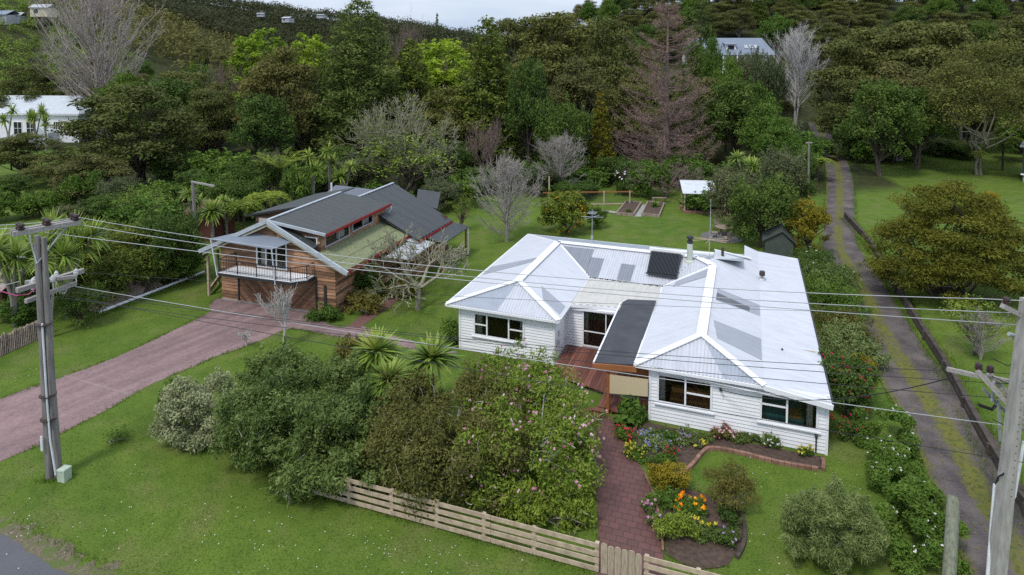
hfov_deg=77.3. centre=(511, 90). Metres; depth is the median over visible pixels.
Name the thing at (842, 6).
manuka tree
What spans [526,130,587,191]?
bare tree
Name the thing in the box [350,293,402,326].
brick path
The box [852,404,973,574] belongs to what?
flowering hedge
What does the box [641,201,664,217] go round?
raised bed
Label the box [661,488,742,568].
flower bed soil
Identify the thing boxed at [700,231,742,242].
patio
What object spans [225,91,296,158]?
broadleaf tree
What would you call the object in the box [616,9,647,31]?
manuka tree
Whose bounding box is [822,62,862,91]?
manuka tree
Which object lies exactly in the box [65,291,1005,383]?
power wire
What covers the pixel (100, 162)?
manuka tree
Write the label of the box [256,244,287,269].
sliding door
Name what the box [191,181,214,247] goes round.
service pole
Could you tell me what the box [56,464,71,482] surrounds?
utility box
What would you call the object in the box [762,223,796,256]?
garden shed
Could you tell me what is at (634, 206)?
raised bed
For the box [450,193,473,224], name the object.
shrub
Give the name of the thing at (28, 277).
shrub
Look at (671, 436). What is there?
garden shrub
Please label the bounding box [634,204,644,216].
garden path
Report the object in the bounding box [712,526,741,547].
garden flowers
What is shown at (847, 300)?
side shrub
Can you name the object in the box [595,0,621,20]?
broadleaf tree
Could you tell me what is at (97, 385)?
driveway joint
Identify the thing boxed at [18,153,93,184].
manuka tree
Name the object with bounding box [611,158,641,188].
shrub
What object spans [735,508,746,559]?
path edging
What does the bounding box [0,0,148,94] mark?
hillside scrub
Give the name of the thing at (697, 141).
conifer tree
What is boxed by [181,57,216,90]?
broadleaf tree
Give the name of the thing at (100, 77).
bare tree
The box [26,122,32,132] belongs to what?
window
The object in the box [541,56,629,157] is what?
manuka tree
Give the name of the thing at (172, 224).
shrub
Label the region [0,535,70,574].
road
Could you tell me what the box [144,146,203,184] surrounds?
shrub
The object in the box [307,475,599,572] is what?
rail fence
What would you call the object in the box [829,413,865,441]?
azalea
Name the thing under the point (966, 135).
manuka tree
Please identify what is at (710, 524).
garden flowers
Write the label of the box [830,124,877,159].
broadleaf tree
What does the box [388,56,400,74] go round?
manuka tree
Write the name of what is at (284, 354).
front bush
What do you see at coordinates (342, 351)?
front bush
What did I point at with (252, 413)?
front bush
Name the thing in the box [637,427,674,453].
garden flowers
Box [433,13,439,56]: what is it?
norfolk pine
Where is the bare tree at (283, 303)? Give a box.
[252,284,296,346]
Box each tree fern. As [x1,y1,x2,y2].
[222,198,264,228]
[239,190,290,210]
[812,157,835,180]
[979,135,1023,169]
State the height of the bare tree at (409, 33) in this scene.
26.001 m
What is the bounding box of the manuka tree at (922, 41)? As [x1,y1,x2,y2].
[912,38,941,64]
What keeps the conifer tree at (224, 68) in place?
on the ground at (672, 226)
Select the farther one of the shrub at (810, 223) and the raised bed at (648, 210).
the raised bed at (648, 210)
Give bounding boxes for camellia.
[816,348,884,417]
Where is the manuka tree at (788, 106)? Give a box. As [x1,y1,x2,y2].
[775,85,801,118]
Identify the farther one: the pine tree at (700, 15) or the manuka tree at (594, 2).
the manuka tree at (594, 2)
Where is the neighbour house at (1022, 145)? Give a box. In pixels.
[1020,140,1023,181]
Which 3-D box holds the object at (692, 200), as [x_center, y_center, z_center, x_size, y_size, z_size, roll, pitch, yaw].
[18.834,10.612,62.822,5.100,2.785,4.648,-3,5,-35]
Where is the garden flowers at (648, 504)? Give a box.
[641,497,661,527]
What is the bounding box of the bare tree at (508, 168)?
[466,146,545,241]
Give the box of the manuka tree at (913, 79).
[838,61,955,160]
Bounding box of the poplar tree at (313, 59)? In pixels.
[291,32,332,145]
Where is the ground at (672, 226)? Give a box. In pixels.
[0,0,1023,574]
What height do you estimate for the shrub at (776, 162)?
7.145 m
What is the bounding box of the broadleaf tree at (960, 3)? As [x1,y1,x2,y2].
[946,0,970,13]
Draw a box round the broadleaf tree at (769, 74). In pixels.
[746,49,791,116]
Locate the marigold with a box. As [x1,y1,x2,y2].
[668,490,709,517]
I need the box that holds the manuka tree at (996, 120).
[986,108,1023,130]
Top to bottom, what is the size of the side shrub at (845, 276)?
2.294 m
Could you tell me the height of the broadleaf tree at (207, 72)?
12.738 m
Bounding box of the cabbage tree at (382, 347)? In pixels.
[347,323,407,373]
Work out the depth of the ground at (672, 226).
26.47 m
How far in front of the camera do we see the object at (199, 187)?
60.44 m
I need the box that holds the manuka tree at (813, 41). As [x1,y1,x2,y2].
[789,32,826,67]
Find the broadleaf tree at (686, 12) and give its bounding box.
[676,4,702,28]
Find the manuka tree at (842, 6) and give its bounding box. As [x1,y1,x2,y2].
[816,0,855,22]
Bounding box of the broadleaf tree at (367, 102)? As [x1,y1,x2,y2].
[330,75,388,124]
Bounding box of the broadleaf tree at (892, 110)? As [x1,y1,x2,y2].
[833,76,929,176]
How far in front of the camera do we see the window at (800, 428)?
25.59 m
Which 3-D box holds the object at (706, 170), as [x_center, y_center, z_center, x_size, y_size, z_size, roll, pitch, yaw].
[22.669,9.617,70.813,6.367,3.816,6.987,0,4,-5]
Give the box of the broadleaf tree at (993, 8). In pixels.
[965,0,1010,21]
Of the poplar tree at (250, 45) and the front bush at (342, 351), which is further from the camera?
the poplar tree at (250, 45)
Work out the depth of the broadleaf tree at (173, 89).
89.53 m
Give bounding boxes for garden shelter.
[680,180,727,213]
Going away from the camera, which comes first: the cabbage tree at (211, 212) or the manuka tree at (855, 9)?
the cabbage tree at (211, 212)
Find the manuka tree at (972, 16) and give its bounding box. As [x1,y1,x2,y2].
[958,11,998,28]
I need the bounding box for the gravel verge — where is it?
[0,516,122,574]
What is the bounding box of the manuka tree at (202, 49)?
[190,44,218,65]
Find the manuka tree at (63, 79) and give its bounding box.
[37,66,95,97]
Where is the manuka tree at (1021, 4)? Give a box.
[1010,2,1023,16]
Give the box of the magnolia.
[445,334,608,511]
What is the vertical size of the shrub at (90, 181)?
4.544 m
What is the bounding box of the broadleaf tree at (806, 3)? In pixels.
[788,0,818,10]
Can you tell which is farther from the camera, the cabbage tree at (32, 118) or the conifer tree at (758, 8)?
the conifer tree at (758, 8)
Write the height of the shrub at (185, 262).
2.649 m
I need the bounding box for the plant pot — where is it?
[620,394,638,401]
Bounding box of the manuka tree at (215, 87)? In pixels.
[182,80,242,156]
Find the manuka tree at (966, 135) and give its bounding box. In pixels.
[957,99,996,144]
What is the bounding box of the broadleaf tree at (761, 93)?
[740,76,783,116]
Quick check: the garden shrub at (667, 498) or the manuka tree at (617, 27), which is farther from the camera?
the manuka tree at (617, 27)
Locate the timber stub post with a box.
[942,494,959,574]
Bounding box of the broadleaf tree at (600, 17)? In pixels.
[589,15,608,27]
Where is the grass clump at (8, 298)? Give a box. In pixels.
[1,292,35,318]
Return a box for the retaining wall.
[844,212,1023,516]
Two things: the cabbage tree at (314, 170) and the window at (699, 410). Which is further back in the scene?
the cabbage tree at (314, 170)
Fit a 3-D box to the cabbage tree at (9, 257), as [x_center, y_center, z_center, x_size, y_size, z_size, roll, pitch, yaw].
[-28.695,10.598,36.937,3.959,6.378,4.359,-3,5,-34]
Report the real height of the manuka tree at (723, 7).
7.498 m
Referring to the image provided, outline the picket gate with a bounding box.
[601,543,641,574]
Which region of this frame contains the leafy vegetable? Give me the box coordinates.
[651,200,660,207]
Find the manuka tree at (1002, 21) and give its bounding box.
[994,15,1022,27]
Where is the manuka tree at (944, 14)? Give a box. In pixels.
[928,10,964,30]
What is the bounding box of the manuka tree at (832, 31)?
[808,22,848,55]
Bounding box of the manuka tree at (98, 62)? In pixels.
[82,48,114,73]
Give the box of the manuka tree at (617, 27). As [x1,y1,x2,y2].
[604,19,631,40]
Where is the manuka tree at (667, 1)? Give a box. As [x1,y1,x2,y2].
[653,0,681,18]
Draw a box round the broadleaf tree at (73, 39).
[70,22,96,49]
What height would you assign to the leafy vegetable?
0.753 m
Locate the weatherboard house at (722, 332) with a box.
[445,205,833,455]
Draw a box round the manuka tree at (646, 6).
[628,0,657,19]
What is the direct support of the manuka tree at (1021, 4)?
on the ground at (672, 226)
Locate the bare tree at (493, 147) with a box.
[463,103,507,169]
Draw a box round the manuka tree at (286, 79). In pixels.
[230,45,329,164]
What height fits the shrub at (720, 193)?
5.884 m
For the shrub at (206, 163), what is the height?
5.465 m
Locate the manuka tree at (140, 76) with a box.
[117,72,152,85]
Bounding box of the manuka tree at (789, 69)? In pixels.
[775,60,803,114]
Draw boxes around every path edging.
[643,472,663,550]
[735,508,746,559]
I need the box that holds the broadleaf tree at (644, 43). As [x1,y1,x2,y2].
[619,40,665,70]
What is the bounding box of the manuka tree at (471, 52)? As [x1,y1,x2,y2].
[460,47,482,56]
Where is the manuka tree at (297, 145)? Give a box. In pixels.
[276,81,323,149]
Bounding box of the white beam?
[99,271,204,313]
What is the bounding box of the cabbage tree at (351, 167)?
[330,159,359,185]
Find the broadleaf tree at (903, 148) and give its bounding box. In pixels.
[884,125,927,162]
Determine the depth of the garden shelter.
62.68 m
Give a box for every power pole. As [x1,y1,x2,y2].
[0,213,84,479]
[946,297,1023,574]
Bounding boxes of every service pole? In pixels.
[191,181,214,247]
[805,142,811,193]
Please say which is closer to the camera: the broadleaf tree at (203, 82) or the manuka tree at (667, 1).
the broadleaf tree at (203, 82)
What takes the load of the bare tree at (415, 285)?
on the ground at (672, 226)
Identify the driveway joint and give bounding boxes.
[63,375,128,393]
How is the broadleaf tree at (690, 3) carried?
on the ground at (672, 226)
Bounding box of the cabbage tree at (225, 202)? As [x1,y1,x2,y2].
[212,193,239,234]
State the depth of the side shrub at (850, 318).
35.49 m
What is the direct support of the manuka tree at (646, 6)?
on the ground at (672, 226)
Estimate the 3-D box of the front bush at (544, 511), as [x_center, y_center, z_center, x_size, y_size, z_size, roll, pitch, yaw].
[1.137,14.059,21.672,3.494,1.508,1.973,0,4,0]
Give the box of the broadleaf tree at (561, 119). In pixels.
[532,91,595,179]
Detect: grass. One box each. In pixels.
[0,122,1022,574]
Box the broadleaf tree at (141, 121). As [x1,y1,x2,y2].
[117,93,168,153]
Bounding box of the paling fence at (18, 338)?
[0,320,37,356]
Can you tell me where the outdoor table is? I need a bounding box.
[715,224,732,235]
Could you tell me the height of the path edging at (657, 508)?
0.092 m
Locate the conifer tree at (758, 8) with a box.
[744,0,770,27]
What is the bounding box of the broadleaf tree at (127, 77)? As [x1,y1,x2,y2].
[89,67,143,111]
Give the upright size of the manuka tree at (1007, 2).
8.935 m
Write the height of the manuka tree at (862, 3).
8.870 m
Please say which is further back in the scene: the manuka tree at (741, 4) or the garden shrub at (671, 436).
the manuka tree at (741, 4)
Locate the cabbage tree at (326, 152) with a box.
[319,141,340,190]
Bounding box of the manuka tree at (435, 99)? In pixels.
[406,86,494,167]
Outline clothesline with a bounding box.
[693,235,727,250]
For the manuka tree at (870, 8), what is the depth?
176.44 m
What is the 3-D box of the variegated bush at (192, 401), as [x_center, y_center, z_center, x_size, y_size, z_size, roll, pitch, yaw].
[-12.788,12.995,26.284,3.499,3.064,3.128,0,4,0]
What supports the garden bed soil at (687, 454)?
on the ground at (672, 226)
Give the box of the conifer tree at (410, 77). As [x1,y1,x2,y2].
[367,37,447,161]
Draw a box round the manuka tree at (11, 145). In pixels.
[0,132,71,175]
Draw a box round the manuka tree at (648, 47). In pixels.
[624,45,662,79]
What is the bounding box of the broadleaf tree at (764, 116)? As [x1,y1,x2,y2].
[733,97,798,173]
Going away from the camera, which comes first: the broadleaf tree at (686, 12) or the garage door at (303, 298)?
the garage door at (303, 298)
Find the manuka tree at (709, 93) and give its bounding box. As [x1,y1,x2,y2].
[669,76,727,147]
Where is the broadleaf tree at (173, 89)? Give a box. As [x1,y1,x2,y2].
[132,74,203,154]
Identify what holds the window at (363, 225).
in the timber house at (341, 221)
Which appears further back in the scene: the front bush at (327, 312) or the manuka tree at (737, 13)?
the manuka tree at (737, 13)
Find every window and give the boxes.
[13,122,21,134]
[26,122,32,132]
[324,226,349,247]
[352,215,372,231]
[471,312,525,345]
[654,373,713,414]
[728,45,734,49]
[757,393,820,433]
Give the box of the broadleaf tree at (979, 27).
[966,19,1001,46]
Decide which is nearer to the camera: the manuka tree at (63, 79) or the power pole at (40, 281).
the power pole at (40, 281)
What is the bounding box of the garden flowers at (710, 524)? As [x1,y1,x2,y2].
[693,514,717,528]
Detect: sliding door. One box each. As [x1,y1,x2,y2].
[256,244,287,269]
[582,311,616,347]
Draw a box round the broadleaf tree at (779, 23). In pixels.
[754,11,794,50]
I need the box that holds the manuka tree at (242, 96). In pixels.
[229,80,262,153]
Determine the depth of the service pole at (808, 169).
68.55 m
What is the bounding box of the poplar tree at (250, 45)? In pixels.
[225,27,299,101]
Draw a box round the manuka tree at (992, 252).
[856,180,1023,310]
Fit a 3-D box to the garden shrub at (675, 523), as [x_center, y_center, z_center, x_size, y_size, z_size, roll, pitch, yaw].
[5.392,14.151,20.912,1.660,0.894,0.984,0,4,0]
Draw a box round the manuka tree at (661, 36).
[649,29,685,61]
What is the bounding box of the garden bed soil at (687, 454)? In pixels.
[632,423,823,470]
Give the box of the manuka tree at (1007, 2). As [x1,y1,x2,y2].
[1002,0,1023,11]
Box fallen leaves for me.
[873,305,1020,548]
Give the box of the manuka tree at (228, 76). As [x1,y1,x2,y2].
[219,67,244,92]
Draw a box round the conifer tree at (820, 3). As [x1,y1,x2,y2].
[807,0,827,9]
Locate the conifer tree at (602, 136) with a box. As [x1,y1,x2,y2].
[585,91,616,171]
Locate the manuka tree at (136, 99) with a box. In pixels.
[43,83,206,182]
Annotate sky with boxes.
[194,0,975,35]
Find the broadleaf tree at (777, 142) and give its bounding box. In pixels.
[752,120,811,162]
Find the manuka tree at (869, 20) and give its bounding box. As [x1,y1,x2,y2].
[849,14,887,29]
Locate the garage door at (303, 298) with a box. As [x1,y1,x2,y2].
[240,279,315,310]
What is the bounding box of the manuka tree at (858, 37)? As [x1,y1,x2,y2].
[850,27,870,46]
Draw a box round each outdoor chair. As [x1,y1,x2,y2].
[714,218,721,227]
[723,232,732,243]
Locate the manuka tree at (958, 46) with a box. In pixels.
[909,23,1003,139]
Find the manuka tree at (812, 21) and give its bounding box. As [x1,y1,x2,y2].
[783,10,823,41]
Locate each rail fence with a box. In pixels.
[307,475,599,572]
[644,553,718,574]
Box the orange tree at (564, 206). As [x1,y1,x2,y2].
[537,186,591,235]
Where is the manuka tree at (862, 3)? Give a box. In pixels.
[856,0,894,11]
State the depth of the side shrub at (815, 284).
40.24 m
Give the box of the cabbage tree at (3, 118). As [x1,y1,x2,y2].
[0,102,21,136]
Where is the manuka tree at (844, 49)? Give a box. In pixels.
[803,27,921,109]
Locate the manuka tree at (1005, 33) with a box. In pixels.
[974,13,1023,154]
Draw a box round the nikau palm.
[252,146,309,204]
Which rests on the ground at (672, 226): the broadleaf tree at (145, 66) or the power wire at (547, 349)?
the broadleaf tree at (145, 66)
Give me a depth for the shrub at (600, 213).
56.51 m
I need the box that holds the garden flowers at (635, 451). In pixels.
[621,440,645,460]
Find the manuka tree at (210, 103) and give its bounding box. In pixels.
[169,89,242,158]
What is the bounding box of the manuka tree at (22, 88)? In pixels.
[0,62,73,107]
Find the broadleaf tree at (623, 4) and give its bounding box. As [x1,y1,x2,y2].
[612,0,632,18]
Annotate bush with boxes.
[21,0,389,70]
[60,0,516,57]
[145,366,238,453]
[157,376,203,417]
[206,350,390,473]
[231,335,323,399]
[265,421,399,509]
[302,301,343,321]
[328,332,372,375]
[342,287,386,315]
[352,261,382,293]
[352,357,541,521]
[368,383,448,412]
[382,275,425,299]
[496,474,597,534]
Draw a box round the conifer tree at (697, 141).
[652,78,715,162]
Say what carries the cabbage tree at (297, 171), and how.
on the ground at (672, 226)
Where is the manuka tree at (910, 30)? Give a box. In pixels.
[848,20,994,111]
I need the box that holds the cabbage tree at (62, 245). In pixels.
[17,208,115,318]
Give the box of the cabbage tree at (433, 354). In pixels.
[401,330,465,396]
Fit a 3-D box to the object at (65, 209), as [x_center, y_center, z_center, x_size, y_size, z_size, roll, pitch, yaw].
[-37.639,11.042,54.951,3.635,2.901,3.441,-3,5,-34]
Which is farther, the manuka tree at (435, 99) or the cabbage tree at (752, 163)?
the manuka tree at (435, 99)
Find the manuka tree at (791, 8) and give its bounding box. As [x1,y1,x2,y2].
[769,0,804,26]
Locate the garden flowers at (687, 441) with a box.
[673,425,697,448]
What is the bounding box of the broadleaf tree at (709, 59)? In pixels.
[701,28,723,141]
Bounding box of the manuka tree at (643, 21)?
[638,11,666,33]
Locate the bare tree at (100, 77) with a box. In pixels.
[26,0,168,136]
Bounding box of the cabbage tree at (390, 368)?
[365,355,415,409]
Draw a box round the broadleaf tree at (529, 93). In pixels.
[501,55,553,163]
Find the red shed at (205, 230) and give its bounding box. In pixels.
[184,199,234,241]
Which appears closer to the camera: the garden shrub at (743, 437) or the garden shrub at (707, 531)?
the garden shrub at (707, 531)
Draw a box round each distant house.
[0,10,22,24]
[8,12,26,23]
[28,4,57,16]
[256,13,265,16]
[282,17,294,22]
[316,14,326,18]
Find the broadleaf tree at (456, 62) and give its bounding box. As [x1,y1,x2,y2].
[445,55,471,70]
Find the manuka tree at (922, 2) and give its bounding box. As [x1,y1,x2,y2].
[905,0,933,19]
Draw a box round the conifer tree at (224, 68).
[215,59,231,86]
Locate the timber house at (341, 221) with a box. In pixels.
[198,182,469,311]
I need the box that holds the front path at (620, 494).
[588,415,664,574]
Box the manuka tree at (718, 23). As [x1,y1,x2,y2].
[703,12,736,37]
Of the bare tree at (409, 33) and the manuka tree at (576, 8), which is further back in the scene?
the manuka tree at (576, 8)
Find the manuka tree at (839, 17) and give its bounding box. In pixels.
[822,11,860,38]
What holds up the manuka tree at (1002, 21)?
on the ground at (672, 226)
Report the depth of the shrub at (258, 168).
62.26 m
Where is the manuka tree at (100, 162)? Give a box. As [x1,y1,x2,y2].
[47,153,136,196]
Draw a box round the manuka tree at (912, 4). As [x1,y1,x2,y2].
[889,1,926,17]
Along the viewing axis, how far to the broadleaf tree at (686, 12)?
176.69 m
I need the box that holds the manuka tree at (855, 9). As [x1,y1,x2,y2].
[832,0,859,13]
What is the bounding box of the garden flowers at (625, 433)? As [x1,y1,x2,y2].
[612,423,637,441]
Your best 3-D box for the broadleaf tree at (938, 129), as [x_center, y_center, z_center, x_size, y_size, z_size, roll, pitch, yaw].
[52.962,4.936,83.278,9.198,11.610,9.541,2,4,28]
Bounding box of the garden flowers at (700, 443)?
[693,437,705,448]
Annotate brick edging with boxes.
[676,445,817,475]
[821,457,825,471]
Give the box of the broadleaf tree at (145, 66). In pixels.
[128,58,155,81]
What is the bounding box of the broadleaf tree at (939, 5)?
[921,0,958,18]
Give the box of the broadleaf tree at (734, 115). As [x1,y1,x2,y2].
[699,76,774,165]
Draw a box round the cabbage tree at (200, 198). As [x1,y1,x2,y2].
[179,187,206,218]
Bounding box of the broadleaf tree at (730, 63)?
[711,46,743,151]
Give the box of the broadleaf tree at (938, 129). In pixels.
[884,84,961,169]
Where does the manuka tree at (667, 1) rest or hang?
on the ground at (672, 226)
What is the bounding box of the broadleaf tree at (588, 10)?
[576,1,599,23]
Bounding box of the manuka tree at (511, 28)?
[484,16,547,72]
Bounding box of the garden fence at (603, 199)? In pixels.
[543,176,632,204]
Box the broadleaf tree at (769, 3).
[762,0,780,17]
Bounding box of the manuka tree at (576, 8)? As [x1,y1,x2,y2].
[566,4,587,26]
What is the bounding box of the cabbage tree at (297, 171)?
[289,163,307,192]
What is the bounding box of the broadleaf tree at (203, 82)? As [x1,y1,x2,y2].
[191,78,231,125]
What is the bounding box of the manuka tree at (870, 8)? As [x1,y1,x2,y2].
[856,3,892,26]
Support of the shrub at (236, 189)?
on the ground at (672, 226)
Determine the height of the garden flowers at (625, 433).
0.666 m
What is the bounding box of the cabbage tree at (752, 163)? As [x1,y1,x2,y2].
[725,148,762,175]
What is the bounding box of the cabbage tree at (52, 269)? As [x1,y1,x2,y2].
[27,244,70,336]
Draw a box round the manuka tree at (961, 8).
[957,0,972,10]
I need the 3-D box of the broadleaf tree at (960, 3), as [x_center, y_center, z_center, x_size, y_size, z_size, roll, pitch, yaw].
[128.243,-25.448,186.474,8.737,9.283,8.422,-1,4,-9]
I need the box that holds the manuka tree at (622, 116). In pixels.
[587,82,663,156]
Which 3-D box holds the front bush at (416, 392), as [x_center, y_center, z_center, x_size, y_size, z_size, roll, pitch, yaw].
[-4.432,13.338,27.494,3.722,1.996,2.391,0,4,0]
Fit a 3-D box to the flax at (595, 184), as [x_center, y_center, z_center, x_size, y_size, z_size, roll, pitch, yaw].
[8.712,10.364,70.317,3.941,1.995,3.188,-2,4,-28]
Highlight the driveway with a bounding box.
[0,298,457,461]
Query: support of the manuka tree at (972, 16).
on the ground at (672, 226)
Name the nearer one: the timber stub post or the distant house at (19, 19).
the timber stub post
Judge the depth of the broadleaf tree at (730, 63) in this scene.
97.11 m
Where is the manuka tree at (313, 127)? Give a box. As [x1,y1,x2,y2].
[288,89,330,154]
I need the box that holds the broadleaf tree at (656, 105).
[651,69,700,123]
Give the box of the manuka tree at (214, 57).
[208,54,229,73]
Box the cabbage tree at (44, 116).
[36,104,51,150]
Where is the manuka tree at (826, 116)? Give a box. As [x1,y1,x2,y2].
[810,77,879,155]
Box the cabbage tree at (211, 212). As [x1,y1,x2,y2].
[196,198,224,242]
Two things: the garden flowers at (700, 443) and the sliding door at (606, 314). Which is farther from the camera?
the sliding door at (606, 314)
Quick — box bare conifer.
[609,0,720,171]
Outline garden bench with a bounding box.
[652,197,666,201]
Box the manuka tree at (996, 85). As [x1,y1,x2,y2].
[916,38,1023,174]
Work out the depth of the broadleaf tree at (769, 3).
186.16 m
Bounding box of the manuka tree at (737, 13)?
[726,8,756,37]
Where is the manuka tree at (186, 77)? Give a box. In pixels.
[155,71,210,150]
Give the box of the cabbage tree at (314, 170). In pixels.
[300,146,323,193]
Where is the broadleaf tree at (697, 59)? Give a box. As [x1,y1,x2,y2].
[678,39,703,101]
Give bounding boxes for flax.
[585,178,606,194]
[613,179,630,195]
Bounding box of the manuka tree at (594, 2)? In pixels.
[579,0,599,23]
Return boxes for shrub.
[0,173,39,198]
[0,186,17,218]
[0,253,83,298]
[0,290,36,324]
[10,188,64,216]
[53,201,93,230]
[54,280,108,326]
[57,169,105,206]
[67,219,143,287]
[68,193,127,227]
[78,221,186,302]
[87,278,162,311]
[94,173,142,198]
[102,195,185,259]
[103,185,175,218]
[107,179,181,219]
[132,202,206,282]
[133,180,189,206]
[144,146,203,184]
[156,245,207,278]
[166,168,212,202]
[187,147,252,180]
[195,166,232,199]
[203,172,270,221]
[224,154,281,212]
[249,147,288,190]
[279,159,312,203]
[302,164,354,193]
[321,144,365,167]
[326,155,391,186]
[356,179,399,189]
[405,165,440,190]
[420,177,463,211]
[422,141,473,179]
[439,314,458,344]
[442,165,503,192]
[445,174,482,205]
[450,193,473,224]
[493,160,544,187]
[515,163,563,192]
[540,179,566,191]
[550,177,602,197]
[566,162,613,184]
[585,204,608,228]
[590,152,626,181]
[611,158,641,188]
[611,395,648,427]
[616,156,705,196]
[638,449,678,464]
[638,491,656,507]
[644,423,692,444]
[645,459,692,491]
[652,509,703,539]
[653,485,684,509]
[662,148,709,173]
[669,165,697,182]
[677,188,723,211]
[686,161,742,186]
[688,429,713,445]
[690,521,718,544]
[701,454,761,512]
[703,165,765,231]
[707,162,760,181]
[709,420,740,439]
[716,500,742,529]
[725,171,799,247]
[727,430,759,445]
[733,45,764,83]
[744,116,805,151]
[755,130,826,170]
[757,143,809,216]
[758,430,782,447]
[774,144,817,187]
[776,472,890,574]
[783,195,833,253]
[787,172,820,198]
[789,243,864,282]
[797,443,813,456]
[799,256,860,291]
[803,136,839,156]
[804,268,865,305]
[806,280,875,323]
[812,301,884,351]
[816,317,893,370]
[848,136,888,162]
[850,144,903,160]
[853,352,880,397]
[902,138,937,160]
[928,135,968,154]
[937,140,984,159]
[939,294,1015,355]
[958,304,1010,359]
[975,189,1003,219]
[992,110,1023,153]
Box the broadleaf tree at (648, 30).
[627,23,659,45]
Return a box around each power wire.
[45,232,1015,324]
[52,296,997,397]
[58,294,1023,462]
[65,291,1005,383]
[72,289,1009,373]
[75,286,1022,427]
[79,217,1021,300]
[83,225,1009,312]
[86,272,1003,315]
[723,377,951,400]
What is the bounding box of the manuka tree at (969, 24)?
[964,20,994,42]
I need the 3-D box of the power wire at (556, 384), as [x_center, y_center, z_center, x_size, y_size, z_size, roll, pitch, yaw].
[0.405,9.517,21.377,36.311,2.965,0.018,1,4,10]
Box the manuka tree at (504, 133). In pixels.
[481,81,523,153]
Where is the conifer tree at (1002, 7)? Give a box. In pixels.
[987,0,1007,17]
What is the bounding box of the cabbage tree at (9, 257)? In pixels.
[0,224,48,325]
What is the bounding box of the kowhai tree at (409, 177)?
[353,126,460,193]
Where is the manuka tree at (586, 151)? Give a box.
[573,94,620,152]
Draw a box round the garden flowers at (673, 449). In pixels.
[663,445,680,455]
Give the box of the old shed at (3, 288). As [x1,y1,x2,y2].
[0,269,52,303]
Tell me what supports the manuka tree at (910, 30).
on the ground at (672, 226)
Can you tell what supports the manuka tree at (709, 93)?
on the ground at (672, 226)
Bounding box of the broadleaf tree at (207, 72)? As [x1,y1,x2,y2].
[182,67,225,97]
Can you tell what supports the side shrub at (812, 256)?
on the ground at (672, 226)
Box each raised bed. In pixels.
[616,201,641,215]
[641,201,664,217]
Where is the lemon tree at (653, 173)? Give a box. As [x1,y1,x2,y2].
[625,157,672,196]
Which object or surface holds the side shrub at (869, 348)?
on the ground at (672, 226)
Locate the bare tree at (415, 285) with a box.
[353,223,469,311]
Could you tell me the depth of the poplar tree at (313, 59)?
102.97 m
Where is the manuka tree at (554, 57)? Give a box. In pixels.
[506,10,619,87]
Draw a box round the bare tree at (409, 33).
[388,3,425,65]
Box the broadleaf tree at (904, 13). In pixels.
[890,5,931,26]
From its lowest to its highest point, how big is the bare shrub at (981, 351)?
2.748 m
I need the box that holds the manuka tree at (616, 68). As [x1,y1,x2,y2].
[575,15,652,144]
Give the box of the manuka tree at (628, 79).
[615,71,670,150]
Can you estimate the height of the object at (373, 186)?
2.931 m
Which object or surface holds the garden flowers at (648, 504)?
on the ground at (672, 226)
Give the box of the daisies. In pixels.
[3,320,815,574]
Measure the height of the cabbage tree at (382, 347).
4.088 m
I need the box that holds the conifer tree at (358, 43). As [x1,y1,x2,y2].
[287,0,418,170]
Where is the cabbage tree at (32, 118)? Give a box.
[22,102,48,146]
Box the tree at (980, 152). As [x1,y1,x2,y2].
[970,150,989,175]
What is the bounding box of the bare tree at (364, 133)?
[333,88,470,185]
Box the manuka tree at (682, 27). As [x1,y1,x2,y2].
[660,16,692,44]
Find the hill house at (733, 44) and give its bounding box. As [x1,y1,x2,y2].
[682,38,781,72]
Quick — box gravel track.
[808,122,1023,574]
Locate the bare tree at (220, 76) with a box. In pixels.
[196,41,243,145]
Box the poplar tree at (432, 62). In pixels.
[384,37,491,118]
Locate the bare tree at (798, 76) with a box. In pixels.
[761,19,835,123]
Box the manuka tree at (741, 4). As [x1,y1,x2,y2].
[722,0,753,10]
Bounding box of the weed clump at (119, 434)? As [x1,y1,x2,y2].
[99,420,131,445]
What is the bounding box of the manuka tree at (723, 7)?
[702,1,736,21]
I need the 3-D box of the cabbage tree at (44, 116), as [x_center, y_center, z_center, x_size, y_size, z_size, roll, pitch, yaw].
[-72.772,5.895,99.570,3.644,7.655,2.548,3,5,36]
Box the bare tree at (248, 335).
[234,329,251,346]
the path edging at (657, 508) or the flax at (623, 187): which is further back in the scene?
the flax at (623, 187)
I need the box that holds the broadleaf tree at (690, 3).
[678,0,713,22]
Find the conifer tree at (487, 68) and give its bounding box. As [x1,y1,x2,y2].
[441,14,542,168]
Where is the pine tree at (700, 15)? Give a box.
[679,0,716,110]

